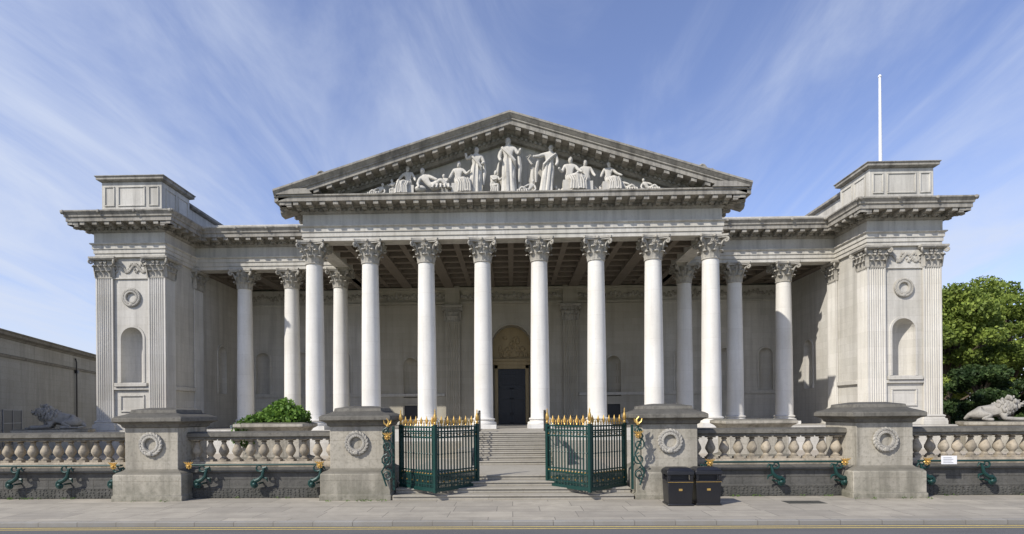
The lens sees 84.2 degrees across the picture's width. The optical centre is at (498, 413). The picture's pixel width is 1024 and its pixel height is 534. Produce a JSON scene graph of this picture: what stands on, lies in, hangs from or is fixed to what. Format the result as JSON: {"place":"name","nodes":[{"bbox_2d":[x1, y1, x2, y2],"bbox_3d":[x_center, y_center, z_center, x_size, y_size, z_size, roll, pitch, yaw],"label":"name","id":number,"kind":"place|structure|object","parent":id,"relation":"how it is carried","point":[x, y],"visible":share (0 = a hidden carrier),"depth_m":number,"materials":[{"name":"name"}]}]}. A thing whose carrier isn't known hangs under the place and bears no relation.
{"place":"outdoors","nodes":[
{"label":"outdoors","id":0,"kind":"place"},
{"bbox_2d":[4,410,60,445],"bbox_3d":[-29.726,0.854,34.579,4.771,2.100,13.600,0,0,1],"label":"window glass","id":1,"kind":"object","parent":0,"point":[13,416],"visible":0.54,"depth_m":34.74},
{"bbox_2d":[111,408,217,501],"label":"stone gate pier","id":2,"kind":"structure","parent":0,"point":[159,446],"depth_m":18.05,"materials":[{"name":"stone"}]},
{"bbox_2d":[0,462,124,488],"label":"iron perch rail","id":3,"kind":"object","parent":2,"relation":"attached to","point":[9,484],"visible":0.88,"depth_m":18.24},
{"bbox_2d":[0,449,1021,486],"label":"forecourt ground","id":4,"kind":"structure","parent":0,"point":[800,453],"depth_m":29.65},
{"bbox_2d":[0,338,96,454],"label":"walls","id":5,"kind":"structure","parent":4,"relation":"on","point":[26,387],"depth_m":38.66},
{"bbox_2d":[0,328,95,373],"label":"cornice","id":6,"kind":"structure","parent":5,"relation":"attached to","point":[20,338],"depth_m":38.48,"materials":[{"name":"stone"}]},
{"bbox_2d":[10,404,95,458],"bbox_3d":[-24.728,1.004,31.614,3.500,3.119,1.800,0,0,-24],"label":"stone lion statue","id":7,"kind":"object","parent":4,"relation":"on","point":[49,417],"visible":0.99,"depth_m":31.19,"materials":[{"name":"stone"}]},
{"bbox_2d":[233,422,317,460],"bbox_3d":[-10.251,1.431,26.259,3.160,2.040,1.960,0,0,1],"label":"stone planter","id":8,"kind":"object","parent":4,"relation":"on","point":[299,426],"visible":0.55,"depth_m":25.53,"materials":[{"name":"stone"}]},
{"bbox_2d":[230,397,311,447],"bbox_3d":[-10.340,0.413,25.941,3.547,2.361,1.923,0,0,1],"label":"forecourt shrub","id":9,"kind":"object","parent":8,"relation":"in","point":[284,410],"visible":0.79,"depth_m":25.83,"materials":[{"name":"green plant"}]},
{"bbox_2d":[93,423,957,455],"bbox_3d":[1.169,1.591,47.311,52.600,1.540,33.350,0,0,1],"label":"podium","id":10,"kind":"object","parent":4,"relation":"on","point":[703,440],"visible":0.05,"depth_m":32.42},
{"bbox_2d":[92,278,121,429],"bbox_3d":[-24.028,-3.636,35.147,1.420,9.310,1.420,0,0,1],"label":"fluted pilaster","id":11,"kind":"object","parent":10,"relation":"on","point":[105,403],"visible":0.59,"depth_m":34.64,"materials":[{"name":"stone"}]},
{"bbox_2d":[87,256,117,278],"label":"pilaster capital","id":12,"kind":"object","parent":11,"relation":"on","point":[103,267],"visible":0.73,"depth_m":34.57,"materials":[{"name":"stone"}]},
{"bbox_2d":[148,278,175,407],"bbox_3d":[-20.779,-3.662,35.067,1.420,9.310,1.420,0,0,1],"label":"fluted pilaster","id":13,"kind":"object","parent":10,"relation":"on","point":[162,339],"visible":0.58,"depth_m":34.58,"materials":[{"name":"stone"}]},
{"bbox_2d":[140,255,181,281],"bbox_3d":[-20.820,-8.922,35.067,1.647,1.290,1.660,0,0,1],"label":"pilaster capital","id":14,"kind":"object","parent":13,"relation":"on","point":[161,266],"visible":0.98,"depth_m":34.52,"materials":[{"name":"stone"}]},
{"bbox_2d":[193,289,208,427],"bbox_3d":[-20.699,-3.663,38.316,1.420,9.310,1.420,0,0,1],"label":"fluted pilaster","id":15,"kind":"object","parent":10,"relation":"on","point":[199,348],"visible":0.33,"depth_m":38.23,"materials":[{"name":"stone"}]},
{"bbox_2d":[191,269,209,292],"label":"pilaster capital","id":16,"kind":"object","parent":15,"relation":"on","point":[198,277],"visible":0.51,"depth_m":38.16,"materials":[{"name":"stone"}]},
{"bbox_2d":[230,289,253,427],"bbox_3d":[-17.051,-3.691,38.227,1.440,9.310,1.440,0,0,1],"label":"column shaft","id":17,"kind":"object","parent":10,"relation":"on","point":[245,380],"visible":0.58,"depth_m":37.80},
{"bbox_2d":[228,268,260,290],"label":"column capital","id":18,"kind":"object","parent":17,"relation":"on","point":[243,278],"visible":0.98,"depth_m":37.76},
{"bbox_2d":[284,288,300,405],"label":"column shaft","id":19,"kind":"object","parent":10,"relation":"on","point":[292,377],"visible":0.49,"depth_m":37.74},
{"bbox_2d":[275,268,305,289],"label":"column capital","id":20,"kind":"object","parent":19,"relation":"on","point":[292,277],"visible":0.93,"depth_m":37.66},
{"bbox_2d":[306,264,329,429],"bbox_3d":[-10.384,-3.744,32.163,1.440,9.310,1.440,0,0,1],"label":"column shaft","id":21,"kind":"object","parent":10,"relation":"on","point":[315,375],"visible":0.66,"depth_m":31.73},
{"bbox_2d":[296,239,331,266],"bbox_3d":[-10.425,-9.018,32.163,1.670,1.280,1.670,0,0,1],"label":"column capital","id":22,"kind":"object","parent":21,"relation":"on","point":[313,251],"visible":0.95,"depth_m":31.68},
{"bbox_2d":[333,287,349,410],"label":"column shaft","id":23,"kind":"object","parent":10,"relation":"on","point":[341,397],"visible":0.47,"depth_m":37.65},
{"bbox_2d":[325,267,354,289],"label":"column capital","id":24,"kind":"object","parent":23,"relation":"on","point":[341,277],"visible":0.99,"depth_m":37.59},
{"bbox_2d":[362,263,380,406],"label":"column shaft","id":25,"kind":"object","parent":10,"relation":"on","point":[371,382],"visible":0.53,"depth_m":31.66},
{"bbox_2d":[353,238,386,265],"bbox_3d":[-7.245,-9.043,32.085,1.670,1.280,1.670,0,0,1],"label":"column capital","id":26,"kind":"object","parent":25,"relation":"on","point":[370,250],"visible":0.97,"depth_m":31.60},
{"bbox_2d":[414,262,440,428],"bbox_3d":[-4.022,-3.793,32.007,1.440,9.310,1.440,0,0,1],"label":"column shaft","id":27,"kind":"object","parent":10,"relation":"on","point":[427,391],"visible":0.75,"depth_m":31.57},
{"bbox_2d":[410,237,441,264],"bbox_3d":[-4.064,-9.068,32.007,1.670,1.280,1.670,0,0,1],"label":"column capital","id":28,"kind":"object","parent":27,"relation":"on","point":[426,249],"visible":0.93,"depth_m":31.51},
{"bbox_2d":[444,321,462,424],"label":"pilaster","id":29,"kind":"object","parent":10,"relation":"on","point":[452,338],"visible":0.74,"depth_m":43.88,"materials":[{"name":"stone"}]},
{"bbox_2d":[441,304,462,321],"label":"pilaster capital","id":30,"kind":"object","parent":29,"relation":"on","point":[452,312],"visible":0.88,"depth_m":43.83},
{"bbox_2d":[470,262,496,428],"bbox_3d":[-0.841,-3.818,31.929,1.440,9.310,1.440,0,0,1],"label":"column shaft","id":31,"kind":"object","parent":10,"relation":"on","point":[483,381],"visible":0.94,"depth_m":31.49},
{"bbox_2d":[467,237,496,263],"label":"column capital","id":32,"kind":"object","parent":31,"relation":"on","point":[481,249],"visible":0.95,"depth_m":31.43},
{"bbox_2d":[379,284,644,424],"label":"portico back wall","id":33,"kind":"structure","parent":10,"relation":"on","point":[624,320],"depth_m":43.98,"materials":[{"name":"stone"}]},
{"bbox_2d":[493,358,530,423],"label":"door surround","id":34,"kind":"object","parent":33,"relation":"attached to","point":[511,363],"visible":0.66,"depth_m":44.60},
{"bbox_2d":[498,369,525,423],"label":"bronze doors","id":35,"kind":"structure","parent":34,"relation":"attached to","point":[508,387],"depth_m":44.71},
{"bbox_2d":[493,327,530,358],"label":"door tympanum relief","id":36,"kind":"object","parent":33,"relation":"attached to","point":[511,343],"depth_m":44.84},
{"bbox_2d":[405,404,619,418],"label":"basement window panes","id":37,"kind":"object","parent":33,"relation":"attached to","point":[612,410],"visible":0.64,"depth_m":43.79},
{"bbox_2d":[114,246,922,427],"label":"facade walls","id":38,"kind":"structure","parent":10,"relation":"on","point":[904,336],"depth_m":40.70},
{"bbox_2d":[114,251,920,306],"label":"carved relief","id":39,"kind":"object","parent":38,"relation":"attached to","point":[898,292],"visible":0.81,"depth_m":43.52,"materials":[{"name":"stone"}]},
{"bbox_2d":[89,208,947,273],"bbox_3d":[1.081,-10.469,47.606,51.200,1.460,32.760,0,0,1],"label":"architrave and frieze","id":40,"kind":"object","parent":38,"relation":"attached to","point":[510,227],"visible":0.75,"depth_m":31.85,"materials":[{"name":"stone"}]},
{"bbox_2d":[59,181,976,247],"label":"cornice","id":41,"kind":"structure","parent":40,"relation":"on","point":[303,196],"depth_m":32.28,"materials":[{"name":"stone"}]},
{"bbox_2d":[394,169,415,192],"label":"statue body","id":42,"kind":"object","parent":41,"relation":"on","point":[408,175],"visible":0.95,"depth_m":31.10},
{"bbox_2d":[395,166,414,192],"bbox_3d":[-5.120,-12.817,31.157,0.983,1.613,0.714,0,0,1],"label":"statue drapery","id":43,"kind":"object","parent":42,"relation":"on","point":[406,188],"visible":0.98,"depth_m":30.86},
{"bbox_2d":[416,171,451,191],"bbox_3d":[-3.368,-12.839,31.122,2.218,1.184,0.567,0,0,1],"label":"statue body","id":44,"kind":"object","parent":41,"relation":"on","point":[425,179],"visible":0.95,"depth_m":31.01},
{"bbox_2d":[449,164,471,190],"bbox_3d":[-2.019,-12.911,30.969,1.371,1.732,0.639,0,0,1],"label":"statue body","id":45,"kind":"object","parent":41,"relation":"on","point":[459,171],"visible":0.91,"depth_m":31.02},
{"bbox_2d":[451,161,471,191],"bbox_3d":[-1.992,-12.945,31.073,1.109,1.820,0.805,0,0,1],"label":"statue drapery","id":46,"kind":"object","parent":45,"relation":"on","point":[458,187],"visible":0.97,"depth_m":30.70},
{"bbox_2d":[465,149,484,187],"bbox_3d":[-1.262,-13.293,31.055,1.112,2.488,0.488,0,0,1],"label":"statue body","id":47,"kind":"object","parent":41,"relation":"on","point":[478,156],"visible":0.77,"depth_m":30.99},
{"bbox_2d":[470,147,485,190],"bbox_3d":[-1.162,-13.331,31.124,1.028,2.621,0.722,0,0,1],"label":"statue drapery","id":48,"kind":"object","parent":47,"relation":"on","point":[477,166],"visible":0.78,"depth_m":30.91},
{"bbox_2d":[498,141,521,185],"bbox_3d":[0.625,-13.551,31.011,1.316,2.939,0.547,0,0,1],"label":"statue body","id":49,"kind":"object","parent":41,"relation":"on","point":[512,150],"visible":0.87,"depth_m":30.91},
{"bbox_2d":[501,137,521,190],"bbox_3d":[0.724,-13.597,31.097,1.177,3.081,0.831,0,0,1],"label":"statue drapery","id":50,"kind":"object","parent":49,"relation":"on","point":[508,183],"visible":0.81,"depth_m":30.83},
{"bbox_2d":[362,144,660,192],"bbox_3d":[0.667,-13.846,31.756,24.000,3.780,0.550,0,0,1],"label":"tympanum","id":51,"kind":"object","parent":41,"relation":"on","point":[491,158],"depth_m":31.72,"materials":[{"name":"stone"}]},
{"bbox_2d":[272,110,752,219],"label":"raking cornice","id":52,"kind":"structure","parent":41,"relation":"on","point":[496,131],"depth_m":30.57,"materials":[{"name":"stone"}]},
{"bbox_2d":[102,168,932,226],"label":"attic blocks","id":53,"kind":"structure","parent":41,"relation":"on","point":[867,183],"depth_m":34.84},
{"bbox_2d":[94,160,941,224],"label":"attic cornice","id":54,"kind":"structure","parent":53,"relation":"attached to","point":[847,179],"depth_m":34.68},
{"bbox_2d":[878,74,881,160],"bbox_3d":[23.881,-18.058,35.424,0.220,6.280,0.220,0,0,1],"label":"flagpole","id":55,"kind":"object","parent":53,"relation":"on","point":[880,115],"visible":0.73,"depth_m":35.35,"materials":[{"name":"metal"}]},
{"bbox_2d":[67,194,970,245],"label":"modillions and dentils","id":56,"kind":"object","parent":41,"relation":"attached to","point":[727,200],"visible":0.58,"depth_m":32.56,"materials":[{"name":"stone"}]},
{"bbox_2d":[60,194,978,229],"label":"sima lion masks","id":57,"kind":"object","parent":41,"relation":"attached to","point":[727,220],"visible":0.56,"depth_m":33.35,"materials":[{"name":"stone"}]},
{"bbox_2d":[463,153,601,191],"bbox_3d":[0.765,-13.129,31.377,17.192,2.505,0.482,0,0,1],"label":"statue rockwork","id":58,"kind":"object","parent":41,"relation":"on","point":[532,174],"visible":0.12,"depth_m":31.28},
{"bbox_2d":[533,147,558,182],"bbox_3d":[2.608,-13.342,30.973,1.435,2.548,0.465,0,0,1],"label":"statue body","id":59,"kind":"object","parent":41,"relation":"on","point":[548,154],"visible":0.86,"depth_m":30.88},
{"bbox_2d":[534,145,556,189],"bbox_3d":[2.595,-13.374,31.036,1.211,2.679,0.732,0,0,1],"label":"statue drapery","id":60,"kind":"object","parent":59,"relation":"on","point":[547,184],"visible":0.77,"depth_m":30.81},
{"bbox_2d":[558,159,582,188],"bbox_3d":[4.034,-13.039,30.806,1.564,1.848,0.680,0,0,1],"label":"statue body","id":61,"kind":"object","parent":41,"relation":"on","point":[570,167],"visible":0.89,"depth_m":30.86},
{"bbox_2d":[562,157,585,189],"bbox_3d":[4.119,-13.075,30.918,1.184,1.944,0.860,0,0,1],"label":"statue drapery","id":62,"kind":"object","parent":61,"relation":"on","point":[568,184],"visible":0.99,"depth_m":30.54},
{"bbox_2d":[571,163,595,189],"bbox_3d":[4.636,-12.946,30.808,1.343,1.694,0.627,0,0,1],"label":"statue body","id":63,"kind":"object","parent":41,"relation":"on","point":[586,169],"visible":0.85,"depth_m":30.85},
{"bbox_2d":[600,164,622,188],"bbox_3d":[6.157,-12.893,30.783,1.248,1.570,0.586,0,0,1],"label":"statue body","id":64,"kind":"object","parent":41,"relation":"on","point":[608,171],"visible":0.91,"depth_m":30.83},
{"bbox_2d":[602,162,621,188],"bbox_3d":[6.188,-12.926,30.879,1.008,1.654,0.732,0,0,1],"label":"statue drapery","id":65,"kind":"object","parent":64,"relation":"on","point":[607,184],"visible":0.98,"depth_m":30.57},
{"bbox_3d":[0.853,-10.457,38.254,40.850,0.140,10.337,0,0,1],"label":"ceiling","id":66,"kind":"object","parent":40,"relation":"attached to","visible":0},
{"bbox_2d":[208,240,821,290],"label":"coffered ceiling","id":67,"kind":"structure","parent":66,"relation":"attached to","point":[567,263],"depth_m":39.18,"materials":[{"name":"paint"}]},
{"bbox_2d":[114,267,923,429],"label":"string courses","id":68,"kind":"object","parent":10,"relation":"on","point":[144,386],"visible":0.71,"depth_m":37.14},
{"bbox_2d":[527,261,553,428],"bbox_3d":[2.340,-3.844,31.852,1.440,9.310,1.440,0,0,1],"label":"column shaft","id":69,"kind":"object","parent":10,"relation":"on","point":[540,394],"visible":0.9,"depth_m":31.41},
{"bbox_2d":[524,236,553,262],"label":"column capital","id":70,"kind":"object","parent":69,"relation":"on","point":[539,248],"visible":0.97,"depth_m":31.36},
{"bbox_2d":[562,320,580,423],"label":"pilaster","id":71,"kind":"object","parent":10,"relation":"on","point":[570,359],"visible":0.81,"depth_m":43.65,"materials":[{"name":"stone"}]},
{"bbox_2d":[560,303,580,319],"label":"pilaster capital","id":72,"kind":"object","parent":71,"relation":"on","point":[570,311],"visible":0.9,"depth_m":43.60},
{"bbox_2d":[584,260,610,427],"bbox_3d":[5.521,-3.869,31.774,1.440,9.310,1.440,0,0,1],"label":"column shaft","id":73,"kind":"object","parent":10,"relation":"on","point":[596,371],"visible":0.79,"depth_m":31.34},
{"bbox_2d":[580,235,611,262],"bbox_3d":[5.479,-9.143,31.774,1.670,1.280,1.670,0,0,1],"label":"column capital","id":74,"kind":"object","parent":73,"relation":"on","point":[595,247],"visible":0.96,"depth_m":31.28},
{"bbox_2d":[644,259,663,404],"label":"column shaft","id":75,"kind":"object","parent":10,"relation":"on","point":[653,358],"visible":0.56,"depth_m":31.27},
{"bbox_2d":[636,234,670,261],"bbox_3d":[8.660,-9.168,31.696,1.670,1.280,1.670,0,0,1],"label":"column capital","id":76,"kind":"object","parent":75,"relation":"on","point":[651,246],"visible":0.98,"depth_m":31.21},
{"bbox_2d":[676,283,693,408],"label":"column shaft","id":77,"kind":"object","parent":10,"relation":"on","point":[684,376],"visible":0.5,"depth_m":37.08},
{"bbox_2d":[669,262,699,284],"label":"column capital","id":78,"kind":"object","parent":77,"relation":"on","point":[683,272],"visible":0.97,"depth_m":37.03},
{"bbox_2d":[697,258,723,426],"bbox_3d":[11.883,-3.918,31.618,1.440,9.310,1.440,0,0,1],"label":"column shaft","id":79,"kind":"object","parent":10,"relation":"on","point":[711,391],"visible":0.8,"depth_m":31.19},
{"bbox_2d":[692,233,729,261],"bbox_3d":[11.841,-9.193,31.618,1.670,1.280,1.670,0,0,1],"label":"column capital","id":80,"kind":"object","parent":79,"relation":"on","point":[708,246],"visible":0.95,"depth_m":31.14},
{"bbox_2d":[725,282,745,418],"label":"column shaft","id":81,"kind":"object","parent":10,"relation":"on","point":[735,386],"visible":0.88,"depth_m":37.00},
{"bbox_2d":[719,261,750,283],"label":"column capital","id":82,"kind":"object","parent":81,"relation":"on","point":[733,272],"visible":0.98,"depth_m":36.95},
{"bbox_2d":[773,281,800,423],"bbox_3d":[18.837,-3.973,37.350,1.440,9.310,1.440,0,0,1],"label":"column shaft","id":83,"kind":"object","parent":10,"relation":"on","point":[784,408],"visible":0.9,"depth_m":36.93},
{"bbox_2d":[766,260,800,283],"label":"column capital","id":84,"kind":"object","parent":83,"relation":"on","point":[783,270],"visible":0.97,"depth_m":36.88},
{"bbox_2d":[824,281,837,423],"bbox_3d":[22.486,-4.002,37.261,1.420,9.310,1.420,0,0,1],"label":"fluted pilaster","id":85,"kind":"object","parent":10,"relation":"on","point":[832,322],"visible":0.3,"depth_m":37.19,"materials":[{"name":"stone"}]},
{"bbox_2d":[820,260,839,283],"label":"pilaster capital","id":86,"kind":"object","parent":85,"relation":"on","point":[831,268],"visible":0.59,"depth_m":37.15,"materials":[{"name":"stone"}]},
{"bbox_2d":[857,268,886,401],"bbox_3d":[22.407,-4.001,34.012,1.420,9.310,1.420,0,0,1],"label":"fluted pilaster","id":87,"kind":"object","parent":10,"relation":"on","point":[871,340],"visible":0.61,"depth_m":33.53,"materials":[{"name":"stone"}]},
{"bbox_2d":[849,244,893,271],"bbox_3d":[22.366,-9.261,34.012,1.647,1.290,1.660,0,0,1],"label":"pilaster capital","id":88,"kind":"object","parent":87,"relation":"on","point":[870,256],"visible":0.97,"depth_m":33.46,"materials":[{"name":"stone"}]},
{"bbox_2d":[922,267,947,423],"bbox_3d":[25.656,-4.027,33.933,1.420,9.310,1.420,0,0,1],"label":"fluted pilaster","id":89,"kind":"object","parent":10,"relation":"on","point":[932,349],"visible":0.62,"depth_m":33.42,"materials":[{"name":"stone"}]},
{"bbox_2d":[917,244,949,266],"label":"pilaster capital","id":90,"kind":"object","parent":89,"relation":"on","point":[932,255],"visible":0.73,"depth_m":33.35,"materials":[{"name":"stone"}]},
{"bbox_2d":[710,419,797,457],"bbox_3d":[11.542,1.259,25.726,3.160,2.040,1.960,0,0,1],"label":"stone planter","id":91,"kind":"object","parent":4,"relation":"on","point":[737,423],"visible":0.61,"depth_m":25.00,"materials":[{"name":"stone"}]},
{"bbox_2d":[943,364,1019,420],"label":"yew tree","id":92,"kind":"object","parent":4,"relation":"on","point":[989,384],"visible":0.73,"depth_m":46.48,"materials":[{"name":"green plant"}]},
{"bbox_2d":[942,282,1023,423],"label":"lime tree","id":93,"kind":"object","parent":4,"relation":"on","point":[969,311],"visible":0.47,"depth_m":51.95,"materials":[{"name":"green plant"}]},
{"bbox_2d":[951,275,1023,416],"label":"lime tree","id":94,"kind":"object","parent":4,"relation":"on","point":[996,290],"visible":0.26,"depth_m":58.41,"materials":[{"name":"green plant"}]},
{"bbox_2d":[955,395,1023,451],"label":"stone lion statue","id":95,"kind":"object","parent":4,"relation":"on","point":[1002,408],"visible":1,"depth_m":30.52,"materials":[{"name":"stone"}]},
{"bbox_2d":[0,495,1023,521],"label":"pavement","id":96,"kind":"structure","parent":0,"point":[731,507],"depth_m":15.77,"materials":[{"name":"stone"}]},
{"bbox_2d":[0,432,124,498],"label":"stone balustrade","id":97,"kind":"object","parent":96,"relation":"on","point":[87,483],"visible":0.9,"depth_m":18.62,"materials":[{"name":"stone"}]},
{"bbox_2d":[186,431,329,497],"bbox_3d":[-7.738,1.706,18.675,4.910,2.250,0.740,0,0,1],"label":"stone balustrade","id":98,"kind":"object","parent":96,"relation":"on","point":[289,481],"visible":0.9,"depth_m":18.43,"materials":[{"name":"stone"}]},
{"bbox_2d":[319,406,403,500],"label":"stone gate pier","id":99,"kind":"structure","parent":96,"relation":"on","point":[357,453],"depth_m":17.82,"materials":[{"name":"stone"}]},
{"bbox_2d":[184,461,325,488],"bbox_3d":[-7.743,1.949,18.173,4.525,0.883,0.483,0,0,1],"label":"iron perch rail","id":100,"kind":"object","parent":99,"relation":"attached to","point":[253,483],"visible":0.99,"depth_m":18.08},
{"bbox_2d":[392,428,633,499],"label":"entrance steps","id":101,"kind":"structure","parent":96,"relation":"on","point":[512,463],"depth_m":21.15,"materials":[{"name":"stone"}]},
{"bbox_2d":[381,409,479,493],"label":"iron entrance gate","id":102,"kind":"structure","parent":101,"relation":"on","point":[409,479],"depth_m":17.93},
{"bbox_2d":[545,407,645,492],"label":"iron entrance gate","id":103,"kind":"structure","parent":101,"relation":"on","point":[566,478],"depth_m":17.84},
{"bbox_2d":[621,404,708,498],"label":"stone gate pier","id":104,"kind":"structure","parent":96,"relation":"on","point":[669,432],"depth_m":17.65,"materials":[{"name":"stone"}]},
{"bbox_2d":[661,466,693,505],"bbox_3d":[5.199,2.089,16.428,0.777,1.080,0.677,0,0,1],"label":"litter bin","id":105,"kind":"object","parent":96,"relation":"on","point":[677,486],"visible":1,"depth_m":16.13,"materials":[{"name":"black plastic"}]},
{"bbox_2d":[689,466,722,505],"bbox_3d":[6.021,2.083,16.478,0.777,1.080,0.677,0,0,1],"label":"litter bin","id":106,"kind":"object","parent":96,"relation":"on","point":[706,487],"visible":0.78,"depth_m":16.18,"materials":[{"name":"black plastic"}]},
{"bbox_2d":[697,427,847,495],"bbox_3d":[8.667,1.577,18.274,4.910,2.250,0.740,0,0,1],"label":"stone balustrade","id":107,"kind":"object","parent":96,"relation":"on","point":[751,479],"visible":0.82,"depth_m":18.04,"materials":[{"name":"stone"}]},
{"bbox_2d":[913,426,1023,494],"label":"stone balustrade","id":108,"kind":"object","parent":96,"relation":"on","point":[960,478],"visible":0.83,"depth_m":17.90,"materials":[{"name":"stone"}]},
{"bbox_2d":[0,524,1023,533],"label":"road","id":109,"kind":"structure","parent":0,"point":[754,529],"depth_m":13.49,"materials":[{"name":"asphalt"}]},
{"bbox_2d":[0,525,1023,528],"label":"yellow line","id":110,"kind":"object","parent":109,"relation":"on","point":[582,526],"visible":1,"depth_m":13.82,"materials":[{"name":"paint"}]},
{"bbox_2d":[125,527,990,529],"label":"yellow line","id":111,"kind":"object","parent":109,"relation":"on","point":[560,528],"visible":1,"depth_m":13.62,"materials":[{"name":"paint"}]},
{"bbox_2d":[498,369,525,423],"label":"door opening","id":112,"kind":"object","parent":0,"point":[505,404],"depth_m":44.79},
{"bbox_2d":[0,0,1023,374],"label":"sky","id":113,"kind":"structure","parent":0,"point":[235,102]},
{"bbox_2d":[814,402,927,498],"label":"stone gate pier","id":114,"kind":"structure","parent":0,"point":[876,441],"depth_m":17.48,"materials":[{"name":"stone"}]},
{"bbox_2d":[700,458,850,485],"bbox_3d":[8.614,1.821,17.774,4.641,0.883,0.483,0,0,1],"label":"iron perch rail","id":115,"kind":"object","parent":114,"relation":"attached to","point":[781,479],"visible":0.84,"depth_m":17.66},
{"bbox_2d":[916,457,1023,484],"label":"iron perch rail","id":116,"kind":"object","parent":114,"relation":"attached to","point":[992,480],"visible":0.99,"depth_m":17.53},
{"label":"ground","id":117,"kind":"structure","parent":0,"visible":0},
{"bbox_2d":[0,518,1023,526],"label":"kerb","id":118,"kind":"structure","parent":117,"relation":"on","point":[515,522],"depth_m":14.05,"materials":[{"name":"stone"}]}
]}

